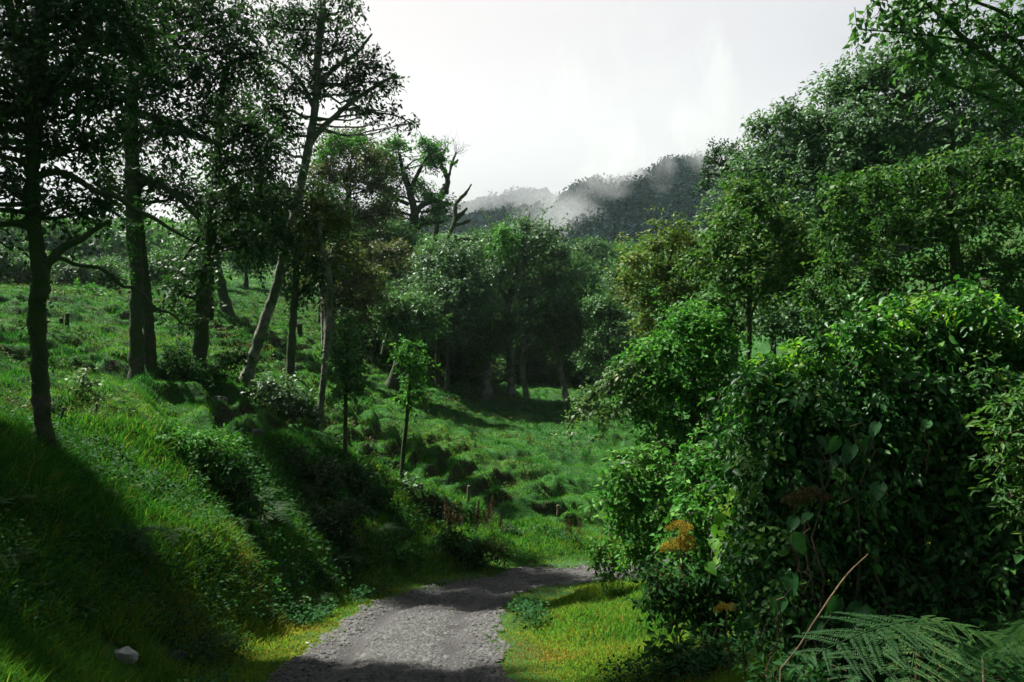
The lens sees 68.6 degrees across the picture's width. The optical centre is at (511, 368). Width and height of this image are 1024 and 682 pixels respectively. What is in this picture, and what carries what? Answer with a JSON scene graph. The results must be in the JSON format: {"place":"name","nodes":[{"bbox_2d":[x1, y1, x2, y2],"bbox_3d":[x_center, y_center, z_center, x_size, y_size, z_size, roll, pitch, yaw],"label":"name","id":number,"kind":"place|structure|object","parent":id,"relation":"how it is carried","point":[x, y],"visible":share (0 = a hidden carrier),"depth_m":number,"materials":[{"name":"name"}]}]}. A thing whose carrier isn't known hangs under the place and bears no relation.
{"place":"outdoors","nodes":[
{"label":"outdoors","id":0,"kind":"place"},
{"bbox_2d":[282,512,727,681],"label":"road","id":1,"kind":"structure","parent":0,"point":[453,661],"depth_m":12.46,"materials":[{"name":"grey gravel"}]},
{"bbox_2d":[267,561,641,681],"bbox_3d":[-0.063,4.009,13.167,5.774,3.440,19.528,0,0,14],"label":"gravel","id":2,"kind":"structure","parent":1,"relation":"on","point":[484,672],"depth_m":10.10,"materials":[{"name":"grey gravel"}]},
{"bbox_2d":[0,218,1023,681],"bbox_3d":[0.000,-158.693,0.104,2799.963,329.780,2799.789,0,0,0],"label":"ground","id":3,"kind":"structure","parent":0,"point":[1008,626],"depth_m":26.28,"materials":[{"name":"green plant"}]},
{"bbox_2d":[0,244,31,281],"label":"hillside tree","id":4,"kind":"object","parent":3,"relation":"on","point":[17,260],"visible":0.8,"depth_m":49.45,"materials":[{"name":"green plant"}]},
{"bbox_2d":[0,543,46,572],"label":"fern","id":5,"kind":"object","parent":3,"relation":"on","point":[17,554],"visible":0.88,"depth_m":7.33,"materials":[{"name":"green plant"}]},
{"bbox_2d":[45,251,97,286],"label":"hillside tree","id":6,"kind":"object","parent":3,"relation":"on","point":[67,269],"visible":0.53,"depth_m":51.83,"materials":[{"name":"green plant"}]},
{"bbox_2d":[49,324,96,342],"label":"shrub","id":7,"kind":"object","parent":3,"relation":"on","point":[71,330],"visible":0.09,"depth_m":23.99,"materials":[{"name":"green plant"}]},
{"bbox_2d":[50,585,104,630],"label":"bank shrub","id":8,"kind":"object","parent":3,"relation":"on","point":[82,611],"visible":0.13,"depth_m":7.54,"materials":[{"name":"green plant"}]},
{"bbox_2d":[63,277,113,297],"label":"shrub","id":9,"kind":"object","parent":3,"relation":"on","point":[92,288],"visible":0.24,"depth_m":39.84,"materials":[{"name":"green plant"}]},
{"bbox_2d":[63,360,125,404],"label":"shrub","id":10,"kind":"object","parent":3,"relation":"on","point":[84,379],"visible":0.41,"depth_m":13.95,"materials":[{"name":"green plant"}]},
{"bbox_2d":[75,255,128,287],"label":"hillside tree","id":11,"kind":"object","parent":3,"relation":"on","point":[109,267],"visible":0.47,"depth_m":53.85,"materials":[{"name":"green plant"}]},
{"bbox_2d":[0,0,216,452],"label":"slope tree","id":12,"kind":"object","parent":3,"relation":"on","point":[27,46],"visible":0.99,"depth_m":10.41,"materials":[{"name":"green plant"}]},
{"bbox_2d":[114,646,138,665],"bbox_3d":[-3.979,2.958,7.697,0.269,0.192,0.178,0,0,0],"label":"rock","id":13,"kind":"object","parent":3,"relation":"on","point":[124,652],"visible":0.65,"depth_m":7.63,"materials":[{"name":"stone"}]},
{"bbox_2d":[106,523,179,555],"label":"fern","id":14,"kind":"object","parent":3,"relation":"on","point":[138,530],"visible":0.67,"depth_m":9.39,"materials":[{"name":"green plant"}]},
{"bbox_2d":[131,476,190,512],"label":"bank shrub","id":15,"kind":"object","parent":3,"relation":"on","point":[149,484],"visible":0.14,"depth_m":11.06,"materials":[{"name":"green plant"}]},
{"bbox_2d":[147,245,197,288],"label":"hillside tree","id":16,"kind":"object","parent":3,"relation":"on","point":[154,274],"visible":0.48,"depth_m":55.68,"materials":[{"name":"green plant"}]},
{"bbox_2d":[48,0,310,378],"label":"slope tree","id":17,"kind":"object","parent":3,"relation":"on","point":[142,354],"visible":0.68,"depth_m":19.83,"materials":[{"name":"green plant"}]},
{"bbox_2d":[148,421,252,497],"bbox_3d":[-5.845,1.658,13.513,2.194,1.502,1.450,0,0,0],"label":"bank shrub","id":18,"kind":"object","parent":3,"relation":"on","point":[212,447],"visible":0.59,"depth_m":13.48,"materials":[{"name":"green plant"}]},
{"bbox_2d":[157,337,255,396],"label":"shrub","id":19,"kind":"object","parent":3,"relation":"on","point":[210,371],"visible":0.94,"depth_m":20.89,"materials":[{"name":"green plant"}]},
{"bbox_2d":[160,161,263,319],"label":"slope tree","id":20,"kind":"object","parent":3,"relation":"on","point":[223,296],"visible":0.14,"depth_m":39.78,"materials":[{"name":"green plant"}]},
{"bbox_2d":[188,630,241,663],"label":"fern","id":21,"kind":"object","parent":3,"relation":"on","point":[224,636],"visible":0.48,"depth_m":8.86,"materials":[{"name":"green plant"}]},
{"bbox_2d":[149,65,316,371],"bbox_3d":[-8.193,-4.262,21.952,4.970,9.364,3.946,0,0,0],"label":"slope tree","id":22,"kind":"object","parent":3,"relation":"on","point":[202,297],"visible":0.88,"depth_m":21.79,"materials":[{"name":"green plant"}]},
{"bbox_2d":[210,449,274,524],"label":"bank shrub","id":23,"kind":"object","parent":3,"relation":"on","point":[255,503],"visible":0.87,"depth_m":13.42,"materials":[{"name":"green plant"}]},
{"bbox_2d":[224,235,275,287],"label":"hillside tree","id":24,"kind":"object","parent":3,"relation":"on","point":[246,275],"visible":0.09,"depth_m":71.84,"materials":[{"name":"green plant"}]},
{"bbox_2d":[241,365,327,427],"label":"shrub","id":25,"kind":"object","parent":3,"relation":"on","point":[294,402],"visible":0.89,"depth_m":22.32,"materials":[{"name":"green plant"}]},
{"bbox_2d":[259,500,312,527],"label":"fern","id":26,"kind":"object","parent":3,"relation":"on","point":[278,509],"visible":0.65,"depth_m":14.40,"materials":[{"name":"green plant"}]},
{"bbox_2d":[226,166,371,382],"bbox_3d":[-8.633,-3.865,30.250,5.944,8.958,5.011,0,0,0],"label":"slope tree","id":27,"kind":"object","parent":3,"relation":"on","point":[293,289],"visible":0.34,"depth_m":29.88,"materials":[{"name":"green plant"}]},
{"bbox_2d":[271,442,355,509],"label":"bank shrub","id":28,"kind":"object","parent":3,"relation":"on","point":[320,473],"visible":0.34,"depth_m":17.72,"materials":[{"name":"green plant"}]},
{"bbox_2d":[219,0,420,386],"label":"slope tree","id":29,"kind":"object","parent":3,"relation":"on","point":[318,76],"visible":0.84,"depth_m":23.93,"materials":[{"name":"green plant"}]},
{"bbox_2d":[278,171,364,431],"bbox_3d":[-5.686,-1.934,22.662,2.348,7.967,2.268,0,0,39],"label":"slender tree","id":30,"kind":"object","parent":3,"relation":"on","point":[330,219],"visible":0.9,"depth_m":22.55,"materials":[{"name":"green plant"}]},
{"bbox_2d":[305,555,345,597],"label":"bank shrub","id":31,"kind":"object","parent":3,"relation":"on","point":[329,582],"visible":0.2,"depth_m":14.55,"materials":[{"name":"green plant"}]},
{"bbox_2d":[287,199,367,323],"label":"tree","id":32,"kind":"object","parent":3,"relation":"on","point":[319,310],"visible":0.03,"depth_m":57.80,"materials":[{"name":"green plant"}]},
{"bbox_2d":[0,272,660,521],"bbox_3d":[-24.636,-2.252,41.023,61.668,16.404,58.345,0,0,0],"label":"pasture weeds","id":33,"kind":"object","parent":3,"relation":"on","point":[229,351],"visible":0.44,"depth_m":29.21,"materials":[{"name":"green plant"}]},
{"bbox_2d":[289,489,380,558],"bbox_3d":[-4.178,3.585,16.355,2.646,1.983,1.442,0,0,0],"label":"bank shrub","id":34,"kind":"object","parent":3,"relation":"on","point":[338,516],"visible":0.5,"depth_m":16.28,"materials":[{"name":"green plant"}]},
{"bbox_2d":[289,233,397,359],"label":"tree","id":35,"kind":"object","parent":3,"relation":"on","point":[360,295],"visible":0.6,"depth_m":43.79,"materials":[{"name":"green plant"}]},
{"bbox_2d":[293,121,405,325],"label":"tree","id":36,"kind":"object","parent":3,"relation":"on","point":[354,146],"visible":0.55,"depth_m":59.34,"materials":[{"name":"green plant"}]},
{"bbox_2d":[320,309,383,458],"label":"sapling","id":37,"kind":"object","parent":3,"relation":"on","point":[347,369],"visible":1,"depth_m":20.85,"materials":[{"name":"green plant"}]},
{"bbox_2d":[335,308,395,363],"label":"tree","id":38,"kind":"object","parent":3,"relation":"on","point":[376,348],"visible":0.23,"depth_m":51.59,"materials":[{"name":"green plant"}]},
{"bbox_2d":[340,453,412,528],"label":"bank shrub","id":39,"kind":"object","parent":3,"relation":"on","point":[376,498],"visible":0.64,"depth_m":20.08,"materials":[{"name":"green plant"}]},
{"bbox_2d":[340,235,419,306],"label":"tree","id":40,"kind":"object","parent":3,"relation":"on","point":[386,249],"visible":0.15,"depth_m":65.68,"materials":[{"name":"green plant"}]},
{"bbox_2d":[364,252,417,344],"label":"tree","id":41,"kind":"object","parent":3,"relation":"on","point":[392,266],"visible":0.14,"depth_m":61.03,"materials":[{"name":"green plant"}]},
{"bbox_2d":[0,405,783,681],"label":"herb leaves","id":42,"kind":"object","parent":3,"relation":"on","point":[526,606],"visible":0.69,"depth_m":10.86,"materials":[{"name":"green plant"}]},
{"bbox_2d":[358,205,427,263],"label":"tree","id":43,"kind":"object","parent":3,"relation":"on","point":[402,233],"visible":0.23,"depth_m":69.74,"materials":[{"name":"green plant"}]},
{"bbox_2d":[390,470,422,500],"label":"bank shrub","id":44,"kind":"object","parent":3,"relation":"on","point":[404,480],"visible":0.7,"depth_m":22.57,"materials":[{"name":"grey plant"}]},
{"bbox_2d":[363,284,452,390],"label":"tree","id":45,"kind":"object","parent":3,"relation":"on","point":[402,313],"visible":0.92,"depth_m":45.62,"materials":[{"name":"green plant"}]},
{"bbox_2d":[361,131,464,261],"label":"tree","id":46,"kind":"object","parent":3,"relation":"on","point":[430,197],"visible":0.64,"depth_m":73.70,"materials":[{"name":"green plant"}]},
{"bbox_2d":[391,534,437,572],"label":"bank shrub","id":47,"kind":"object","parent":3,"relation":"on","point":[406,554],"visible":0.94,"depth_m":18.14,"materials":[{"name":"green plant"}]},
{"bbox_2d":[387,334,442,479],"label":"sapling","id":48,"kind":"object","parent":3,"relation":"on","point":[411,357],"visible":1,"depth_m":23.05,"materials":[{"name":"green plant"}]},
{"bbox_2d":[368,264,483,376],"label":"tree","id":49,"kind":"object","parent":3,"relation":"on","point":[405,279],"visible":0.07,"depth_m":55.15,"materials":[{"name":"green plant"}]},
{"bbox_2d":[375,223,506,392],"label":"tree","id":50,"kind":"object","parent":3,"relation":"on","point":[459,287],"visible":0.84,"depth_m":50.86,"materials":[{"name":"green plant"}]},
{"bbox_2d":[412,337,473,379],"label":"tree","id":51,"kind":"object","parent":3,"relation":"on","point":[453,365],"visible":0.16,"depth_m":58.19,"materials":[{"name":"green plant"}]},
{"bbox_2d":[428,132,468,270],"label":"dead tree","id":52,"kind":"object","parent":3,"relation":"on","point":[445,186],"visible":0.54,"depth_m":75.85,"materials":[{"name":"brown wood"}]},
{"bbox_2d":[435,184,474,388],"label":"dead tree","id":53,"kind":"object","parent":3,"relation":"on","point":[456,218],"visible":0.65,"depth_m":51.89,"materials":[{"name":"brown wood"}]},
{"bbox_2d":[422,521,496,567],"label":"bank shrub","id":54,"kind":"object","parent":3,"relation":"on","point":[445,537],"visible":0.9,"depth_m":20.18,"materials":[{"name":"green plant"}]},
{"bbox_2d":[431,338,496,383],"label":"tree","id":55,"kind":"object","parent":3,"relation":"on","point":[476,373],"visible":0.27,"depth_m":59.25,"materials":[{"name":"green plant"}]},
{"bbox_2d":[453,306,525,400],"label":"tree","id":56,"kind":"object","parent":3,"relation":"on","point":[492,346],"visible":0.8,"depth_m":53.51,"materials":[{"name":"green plant"}]},
{"bbox_2d":[467,534,516,566],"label":"bank shrub","id":57,"kind":"object","parent":3,"relation":"on","point":[499,550],"visible":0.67,"depth_m":20.47,"materials":[{"name":"green plant"}]},
{"bbox_2d":[481,496,503,535],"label":"dry plant","id":58,"kind":"object","parent":3,"relation":"on","point":[489,509],"visible":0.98,"depth_m":22.67,"materials":[{"name":"brown plant"}]},
{"bbox_2d":[0,204,984,337],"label":"valley forest","id":59,"kind":"object","parent":3,"relation":"on","point":[155,234],"visible":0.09,"depth_m":103.68,"materials":[{"name":"green plant"}]},
{"bbox_2d":[0,402,990,681],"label":"verge grass","id":60,"kind":"structure","parent":3,"relation":"on","point":[28,652],"depth_m":9.90,"materials":[{"name":"green plant"}]},
{"bbox_2d":[491,335,566,385],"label":"tree","id":61,"kind":"object","parent":3,"relation":"on","point":[536,368],"visible":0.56,"depth_m":62.55,"materials":[{"name":"green plant"}]},
{"bbox_2d":[471,206,599,398],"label":"tree","id":62,"kind":"object","parent":3,"relation":"on","point":[522,255],"visible":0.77,"depth_m":54.78,"materials":[{"name":"green plant"}]},
{"bbox_2d":[518,292,599,402],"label":"tree","id":63,"kind":"object","parent":3,"relation":"on","point":[563,337],"visible":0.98,"depth_m":53.91,"materials":[{"name":"green plant"}]},
{"bbox_2d":[529,241,614,375],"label":"tree","id":64,"kind":"object","parent":3,"relation":"on","point":[592,277],"visible":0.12,"depth_m":67.24,"materials":[{"name":"green plant"}]},
{"bbox_2d":[541,331,605,387],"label":"tree","id":65,"kind":"object","parent":3,"relation":"on","point":[580,375],"visible":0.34,"depth_m":63.11,"materials":[{"name":"green plant"}]},
{"bbox_2d":[575,233,618,278],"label":"tree","id":66,"kind":"object","parent":3,"relation":"on","point":[603,245],"visible":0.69,"depth_m":111.67,"materials":[{"name":"green plant"}]},
{"bbox_2d":[566,283,643,395],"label":"tree","id":67,"kind":"object","parent":3,"relation":"on","point":[611,330],"visible":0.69,"depth_m":59.52,"materials":[{"name":"green plant"}]},
{"bbox_2d":[576,532,638,594],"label":"leafy bush","id":68,"kind":"object","parent":3,"relation":"on","point":[605,560],"visible":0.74,"depth_m":15.11,"materials":[{"name":"green plant"}]},
{"bbox_2d":[598,257,635,296],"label":"tree","id":69,"kind":"object","parent":3,"relation":"on","point":[609,280],"visible":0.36,"depth_m":103.24,"materials":[{"name":"green plant"}]},
{"bbox_2d":[608,284,640,319],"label":"tree","id":70,"kind":"object","parent":3,"relation":"on","point":[625,299],"visible":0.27,"depth_m":83.18,"materials":[{"name":"green plant"}]},
{"bbox_2d":[577,439,706,578],"bbox_3d":[2.203,2.390,12.608,2.246,2.416,1.316,0,0,0],"label":"leafy bush","id":71,"kind":"object","parent":3,"relation":"on","point":[637,502],"visible":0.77,"depth_m":12.51,"materials":[{"name":"green plant"}]},
{"bbox_2d":[606,299,681,403],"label":"tree","id":72,"kind":"object","parent":3,"relation":"on","point":[626,345],"visible":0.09,"depth_m":53.28,"materials":[{"name":"green plant"}]},
{"bbox_2d":[550,287,770,567],"bbox_3d":[2.711,1.198,13.977,4.030,5.524,2.078,0,0,0],"label":"weeping tree","id":73,"kind":"object","parent":3,"relation":"on","point":[684,386],"visible":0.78,"depth_m":13.77,"materials":[{"name":"green plant"}]},
{"bbox_2d":[604,205,722,511],"bbox_3d":[6.290,-0.296,30.121,5.462,12.343,3.172,0,0,-20],"label":"hillside tree","id":74,"kind":"object","parent":3,"relation":"on","point":[680,237],"visible":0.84,"depth_m":29.61,"materials":[{"name":"green plant"}]},
{"bbox_2d":[659,519,697,644],"bbox_3d":[1.877,2.510,8.504,0.444,1.600,0.374,0,0,0],"label":"flower cluster","id":75,"kind":"object","parent":3,"relation":"on","point":[680,543],"visible":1,"depth_m":8.46,"materials":[{"name":"orange petals"},{"name":"leaf"},{"name":"green stem"}]},
{"bbox_2d":[617,552,758,651],"bbox_3d":[1.985,2.647,8.426,1.651,1.244,0.939,0,0,0],"label":"leafy bush","id":76,"kind":"object","parent":3,"relation":"on","point":[674,586],"visible":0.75,"depth_m":8.27,"materials":[{"name":"green plant"}]},
{"bbox_2d":[700,487,739,586],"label":"climbing vine","id":77,"kind":"object","parent":76,"relation":"attached to","point":[721,520],"visible":0.62,"depth_m":8.31,"materials":[{"name":"green plant"}]},
{"bbox_2d":[626,618,754,680],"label":"leafy bush","id":78,"kind":"object","parent":3,"relation":"on","point":[668,645],"visible":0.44,"depth_m":7.55,"materials":[{"name":"green plant"}]},
{"bbox_2d":[650,457,746,593],"bbox_3d":[2.709,2.290,10.392,1.655,2.133,1.027,0,0,0],"label":"leafy bush","id":79,"kind":"object","parent":3,"relation":"on","point":[703,548],"visible":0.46,"depth_m":10.31,"materials":[{"name":"green plant"}]},
{"bbox_2d":[653,416,743,519],"bbox_3d":[3.097,1.618,11.454,1.796,1.814,1.141,0,0,0],"label":"leafy bush","id":80,"kind":"object","parent":3,"relation":"on","point":[692,471],"visible":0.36,"depth_m":11.45,"materials":[{"name":"green plant"}]},
{"bbox_2d":[650,271,760,421],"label":"hillside tree","id":81,"kind":"object","parent":3,"relation":"on","point":[672,312],"visible":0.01,"depth_m":41.54,"materials":[{"name":"green plant"}]},
{"bbox_2d":[690,136,748,418],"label":"hillside tree","id":82,"kind":"object","parent":3,"relation":"on","point":[712,161],"visible":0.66,"depth_m":32.92,"materials":[{"name":"green plant"}]},
{"bbox_2d":[713,601,736,676],"bbox_3d":[1.993,2.591,7.011,0.229,0.824,0.207,0,0,0],"label":"flower cluster","id":83,"kind":"object","parent":3,"relation":"on","point":[723,606],"visible":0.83,"depth_m":6.98,"materials":[{"name":"orange plant"}]},
{"bbox_2d":[679,269,778,520],"bbox_3d":[6.523,1.238,21.867,2.801,8.757,2.606,0,0,-44],"label":"hillside tree","id":84,"kind":"object","parent":3,"relation":"on","point":[729,321],"visible":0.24,"depth_m":21.63,"materials":[{"name":"green plant"}]},
{"bbox_2d":[736,593,768,680],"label":"broad leaved plant","id":85,"kind":"object","parent":3,"relation":"on","point":[740,629],"visible":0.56,"depth_m":6.12,"materials":[{"name":"green plant"}]},
{"bbox_2d":[664,159,846,363],"bbox_3d":[5.818,-0.290,17.955,4.232,8.837,3.510,0,0,0],"label":"hillside tree","id":86,"kind":"object","parent":3,"relation":"on","point":[753,246],"visible":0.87,"depth_m":17.82,"materials":[{"name":"green plant"}]},
{"bbox_2d":[693,230,852,357],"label":"hillside tree","id":87,"kind":"object","parent":3,"relation":"on","point":[771,338],"depth_m":25.70,"materials":[{"name":"green plant"}]},
{"bbox_2d":[732,276,833,478],"bbox_3d":[7.481,1.375,20.071,3.220,7.758,2.270,0,0,0],"label":"hillside tree","id":88,"kind":"object","parent":3,"relation":"on","point":[784,327],"visible":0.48,"depth_m":19.76,"materials":[{"name":"green plant"}]},
{"bbox_2d":[780,486,834,681],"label":"flower cluster","id":89,"kind":"object","parent":3,"relation":"on","point":[801,498],"visible":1,"depth_m":5.74,"materials":[{"name":"brown plant"}]},
{"bbox_2d":[769,512,877,677],"bbox_3d":[2.080,1.727,5.037,0.833,1.579,0.679,0,0,0],"label":"broad leaved plant","id":90,"kind":"object","parent":3,"relation":"on","point":[797,541],"visible":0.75,"depth_m":5.10,"materials":[{"name":"green plant"}]},
{"bbox_2d":[779,554,868,681],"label":"dry stick","id":91,"kind":"object","parent":3,"relation":"on","point":[815,619],"visible":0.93,"depth_m":4.60,"materials":[{"name":"brown wood"}]},
{"bbox_2d":[795,267,915,333],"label":"hillside tree","id":92,"kind":"object","parent":3,"relation":"on","point":[832,313],"visible":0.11,"depth_m":18.84,"materials":[{"name":"green plant"}]},
{"bbox_2d":[689,8,1023,334],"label":"hillside tree","id":93,"kind":"object","parent":3,"relation":"on","point":[906,135],"visible":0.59,"depth_m":24.48,"materials":[{"name":"green leaf"},{"name":"bark"}]},
{"bbox_2d":[697,272,1023,681],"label":"vine mound","id":94,"kind":"object","parent":3,"relation":"on","point":[867,379],"visible":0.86,"depth_m":6.15,"materials":[{"name":"green plant"}]},
{"bbox_2d":[816,416,932,600],"bbox_3d":[2.720,1.433,5.634,1.061,2.125,0.673,0,0,0],"label":"broad leaved plant","id":95,"kind":"object","parent":3,"relation":"on","point":[849,451],"visible":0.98,"depth_m":5.66,"materials":[{"name":"green plant"}]},
{"bbox_2d":[732,586,1023,681],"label":"fern","id":96,"kind":"object","parent":3,"relation":"on","point":[820,674],"visible":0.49,"depth_m":5.41,"materials":[{"name":"green plant"}]},
{"bbox_2d":[869,480,888,646],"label":"broad leaved plant","id":97,"kind":"object","parent":3,"relation":"on","point":[877,490],"visible":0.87,"depth_m":5.62,"materials":[{"name":"green plant"}]},
{"bbox_2d":[779,108,1023,330],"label":"hillside tree","id":98,"kind":"object","parent":3,"relation":"on","point":[951,219],"visible":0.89,"depth_m":13.91,"materials":[{"name":"green plant"}]},
{"bbox_2d":[781,612,1023,681],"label":"fern","id":99,"kind":"object","parent":3,"relation":"on","point":[918,634],"visible":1,"depth_m":3.29,"materials":[{"name":"green plant"}]},
{"bbox_2d":[842,0,1023,150],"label":"overhanging tree","id":100,"kind":"object","parent":3,"relation":"on","point":[950,20],"visible":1,"depth_m":9.99,"materials":[{"name":"green plant"}]},
{"bbox_2d":[963,380,1023,545],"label":"leafy bush","id":101,"kind":"object","parent":3,"relation":"on","point":[1010,434],"visible":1,"depth_m":5.39,"materials":[{"name":"green plant"}]},
{"bbox_2d":[0,0,1023,225],"label":"sky","id":102,"kind":"structure","parent":0,"point":[551,94],"materials":[{"name":"white"}]},
{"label":"mountain","id":103,"kind":"structure","parent":0,"visible":0},
{"bbox_2d":[543,122,1021,246],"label":"mountain forest","id":104,"kind":"object","parent":103,"relation":"on","point":[609,208],"visible":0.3,"depth_m":273.74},
{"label":"mountain","id":105,"kind":"structure","parent":0,"visible":0},
{"bbox_2d":[351,185,560,235],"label":"hill forest","id":106,"kind":"object","parent":105,"relation":"on","point":[533,202],"visible":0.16,"depth_m":457.47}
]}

